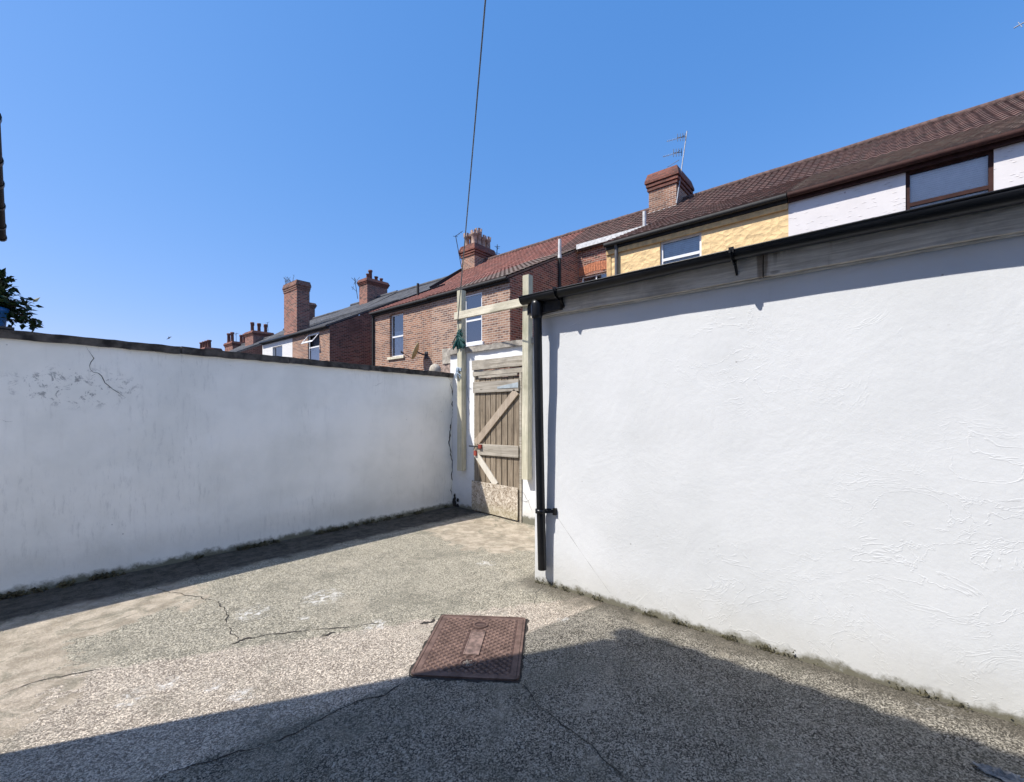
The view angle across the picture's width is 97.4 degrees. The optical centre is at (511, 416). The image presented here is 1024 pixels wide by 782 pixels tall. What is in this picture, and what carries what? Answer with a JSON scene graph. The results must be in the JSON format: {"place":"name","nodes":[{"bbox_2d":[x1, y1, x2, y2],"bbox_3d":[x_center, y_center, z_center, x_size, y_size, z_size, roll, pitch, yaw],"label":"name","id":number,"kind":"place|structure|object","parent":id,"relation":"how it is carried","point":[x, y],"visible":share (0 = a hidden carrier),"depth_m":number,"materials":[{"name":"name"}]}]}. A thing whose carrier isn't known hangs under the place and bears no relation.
{"place":"outdoors","nodes":[
{"label":"outdoors","id":0,"kind":"place"},
{"bbox_2d":[0,113,6,241],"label":"terraced house","id":1,"kind":"structure","parent":0,"point":[3,235],"depth_m":7.23,"materials":[{"name":"red brick"}]},
{"bbox_2d":[199,340,222,350],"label":"terraced house","id":2,"kind":"structure","parent":0,"point":[205,344],"depth_m":53.16,"materials":[{"name":"orange brick"}]},
{"bbox_2d":[442,348,452,372],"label":"wall pier","id":3,"kind":"structure","parent":0,"point":[445,362],"depth_m":7.92,"materials":[{"name":"paint"}]},
{"bbox_2d":[369,228,548,370],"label":"terraced house","id":4,"kind":"structure","parent":0,"point":[402,325],"depth_m":18.91,"materials":[{"name":"orange brick"}]},
{"bbox_2d":[387,313,404,359],"bbox_3d":[-4.651,-3.277,18.459,1.117,1.861,0.360,0,0,40],"label":"window","id":5,"kind":"structure","parent":4,"relation":"in","point":[397,337],"depth_m":18.66,"materials":[{"name":"white plastic"}]},
{"bbox_2d":[401,343,427,359],"bbox_3d":[-3.688,-2.456,16.963,0.658,0.636,0.818,0,0,40],"label":"satellite dish","id":6,"kind":"object","parent":4,"relation":"attached to","point":[415,351],"visible":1,"depth_m":16.84,"materials":[{"name":"brown metal"}]},
{"bbox_2d":[0,506,1023,781],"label":"pavement","id":7,"kind":"structure","parent":0,"point":[290,660],"depth_m":2.46,"materials":[{"name":"concrete"}]},
{"bbox_2d":[0,505,449,600],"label":"moss","id":8,"kind":"object","parent":7,"relation":"on","point":[14,594],"visible":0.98,"depth_m":4.23,"materials":[{"name":"green plant"}]},
{"bbox_2d":[409,614,528,682],"bbox_3d":[-0.244,1.492,2.967,0.682,0.020,0.859,0,0,5],"label":"manhole cover","id":9,"kind":"object","parent":7,"relation":"on","point":[473,648],"visible":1,"depth_m":2.87,"materials":[{"name":"metal"}]},
{"bbox_2d":[518,184,1023,725],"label":"outbuilding","id":10,"kind":"structure","parent":7,"relation":"on","point":[808,446],"depth_m":2.70,"materials":[{"name":"white paint"}]},
{"bbox_2d":[531,299,556,570],"bbox_3d":[0.270,0.171,3.934,0.230,2.351,0.124,0,0,-24],"label":"drainpipe","id":11,"kind":"object","parent":10,"relation":"attached to","point":[537,316],"visible":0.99,"depth_m":3.90,"materials":[{"name":"black plastic"}]},
{"bbox_2d":[535,578,1017,725],"bbox_3d":[1.608,1.468,2.884,3.673,0.071,0.055,0,0,40],"label":"moss","id":12,"kind":"object","parent":7,"relation":"on","point":[723,635],"visible":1,"depth_m":3.00,"materials":[{"name":"green plant"}]},
{"bbox_2d":[0,0,1023,350],"label":"sky","id":13,"kind":"structure","parent":0,"point":[168,166],"materials":[{"name":"blue"}]},
{"bbox_2d":[787,91,1023,235],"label":"terraced house","id":14,"kind":"structure","parent":0,"point":[975,150],"depth_m":8.66,"materials":[{"name":"brown tile"},{"name":"white painted render"},{"name":"brown painted wood"}]},
{"bbox_2d":[906,150,992,209],"bbox_3d":[7.750,-3.883,8.014,1.117,1.250,0.196,0,0,40],"label":"window","id":15,"kind":"structure","parent":14,"relation":"in","point":[970,175],"depth_m":7.96,"materials":[{"name":"glass"}]},
{"bbox_2d":[970,761,1023,781],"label":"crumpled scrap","id":16,"kind":"object","parent":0,"point":[1003,775],"visible":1,"depth_m":1.87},
{"label":"ground","id":17,"kind":"structure","parent":0,"visible":0},
{"bbox_2d":[0,329,453,596],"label":"garden wall","id":18,"kind":"structure","parent":17,"relation":"on","point":[117,456],"depth_m":4.73,"materials":[{"name":"white paint"}]},
{"bbox_2d":[0,326,13,329],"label":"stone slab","id":19,"kind":"structure","parent":18,"relation":"on","point":[7,328],"depth_m":3.77,"materials":[{"name":"grey stone"}]},
{"bbox_2d":[0,268,43,331],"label":"potted plant","id":20,"kind":"object","parent":19,"relation":"on","point":[8,308],"visible":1,"depth_m":4.21,"materials":[{"name":"green plant"}]},
{"bbox_2d":[223,332,269,351],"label":"terraced house","id":21,"kind":"structure","parent":17,"relation":"on","point":[231,345],"depth_m":47.10,"materials":[{"name":"orange brick"}]},
{"bbox_2d":[240,322,283,351],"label":"terraced house","id":22,"kind":"structure","parent":17,"relation":"on","point":[252,336],"depth_m":43.40,"materials":[{"name":"orange brick"}]},
{"bbox_2d":[231,308,358,354],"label":"terraced house","id":23,"kind":"structure","parent":17,"relation":"on","point":[257,349],"depth_m":31.78,"materials":[{"name":"grey tile"}]},
{"bbox_2d":[259,290,397,358],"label":"terraced house","id":24,"kind":"structure","parent":17,"relation":"on","point":[280,345],"depth_m":27.04,"materials":[{"name":"brick"}]},
{"bbox_2d":[274,346,281,356],"bbox_3d":[-13.289,-2.942,25.827,1.280,2.156,0.196,0,0,40],"label":"window","id":25,"kind":"structure","parent":24,"relation":"in","point":[279,349],"depth_m":26.13,"materials":[{"name":"white plastic"}]},
{"bbox_2d":[282,270,468,364],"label":"terraced house","id":26,"kind":"structure","parent":17,"relation":"on","point":[348,340],"depth_m":23.70,"materials":[{"name":"orange brick"}]},
{"bbox_2d":[301,332,318,359],"bbox_3d":[-10.152,-3.129,22.876,1.223,2.282,0.621,0,0,40],"label":"window","id":27,"kind":"structure","parent":26,"relation":"in","point":[315,353],"depth_m":23.17,"materials":[{"name":"white plastic"}]},
{"bbox_2d":[429,364,440,371],"bbox_3d":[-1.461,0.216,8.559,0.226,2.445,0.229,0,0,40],"label":"rounded finial","id":28,"kind":"object","parent":17,"relation":"on","point":[435,367],"visible":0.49,"depth_m":8.47,"materials":[{"name":"grey stone"}]},
{"bbox_2d":[447,338,534,525],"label":"gate wall","id":29,"kind":"structure","parent":17,"relation":"on","point":[494,356],"depth_m":7.19,"materials":[{"name":"white paint"}]},
{"bbox_2d":[457,290,465,470],"bbox_3d":[-0.822,-0.585,7.334,0.112,2.930,0.102,0,0,40],"label":"timber post","id":30,"kind":"object","parent":29,"relation":"attached to","point":[461,416],"visible":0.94,"depth_m":7.29,"materials":[{"name":"beige wood"}]},
{"bbox_2d":[454,367,460,379],"bbox_3d":[-0.879,-0.701,7.285,0.179,0.210,0.056,0,0,40],"label":"rope","id":31,"kind":"object","parent":30,"relation":"attached to","point":[457,372],"visible":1,"depth_m":7.28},
{"bbox_2d":[452,329,465,349],"bbox_3d":[-0.854,-1.249,7.259,0.295,0.331,0.070,0,0,40],"label":"rope","id":32,"kind":"object","parent":30,"relation":"attached to","point":[459,342],"visible":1,"depth_m":7.24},
{"bbox_2d":[457,0,485,328],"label":"overhead cable","id":33,"kind":"object","parent":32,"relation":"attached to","point":[472,147],"visible":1,"depth_m":4.89,"materials":[{"name":"grey metal"}]},
{"bbox_2d":[454,298,527,319],"bbox_3d":[-0.273,-1.630,6.772,1.710,0.125,0.050,0,0,40],"label":"crossbeam","id":34,"kind":"object","parent":30,"relation":"attached to","point":[494,308],"visible":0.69,"depth_m":6.80,"materials":[{"name":"beige wood"}]},
{"bbox_2d":[469,372,521,522],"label":"wooden gate","id":35,"kind":"structure","parent":29,"relation":"attached to","point":[497,483],"depth_m":6.86,"materials":[{"name":"brown wood"}]},
{"bbox_2d":[522,274,532,479],"bbox_3d":[0.219,-0.560,6.456,0.127,2.920,0.102,0,0,40],"label":"timber post","id":36,"kind":"object","parent":29,"relation":"attached to","point":[527,345],"visible":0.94,"depth_m":6.42,"materials":[{"name":"beige wood"}]},
{"bbox_2d":[427,208,647,376],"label":"terraced house","id":37,"kind":"structure","parent":17,"relation":"on","point":[568,264],"depth_m":16.43,"materials":[{"name":"brick"}]},
{"bbox_2d":[466,292,483,346],"bbox_3d":[-1.293,-3.333,15.580,1.041,1.810,0.290,0,0,40],"label":"window","id":38,"kind":"structure","parent":37,"relation":"in","point":[475,300],"depth_m":15.73,"materials":[{"name":"white plastic"}]},
{"bbox_2d":[582,272,606,281],"bbox_3d":[3.285,-4.638,17.209,1.270,1.575,0.196,0,0,40],"label":"window","id":39,"kind":"structure","parent":37,"relation":"in","point":[601,275],"depth_m":17.30,"materials":[{"name":"white plastic"}]},
{"bbox_2d":[576,153,824,276],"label":"terraced house","id":40,"kind":"structure","parent":17,"relation":"on","point":[665,228],"depth_m":11.56,"materials":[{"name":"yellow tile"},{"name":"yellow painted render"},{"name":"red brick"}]},
{"bbox_2d":[663,131,687,203],"bbox_3d":[6.189,-9.602,16.876,0.283,3.272,2.205,0,0,40],"label":"tv aerial","id":41,"kind":"object","parent":40,"relation":"attached to","point":[685,136],"visible":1,"depth_m":17.02,"materials":[{"name":"metal"}]},
{"bbox_2d":[661,232,700,264],"bbox_3d":[4.185,-3.711,11.060,1.006,1.350,0.196,0,0,40],"label":"window","id":42,"kind":"structure","parent":40,"relation":"in","point":[689,246],"depth_m":11.04,"materials":[{"name":"glass"}]}
]}

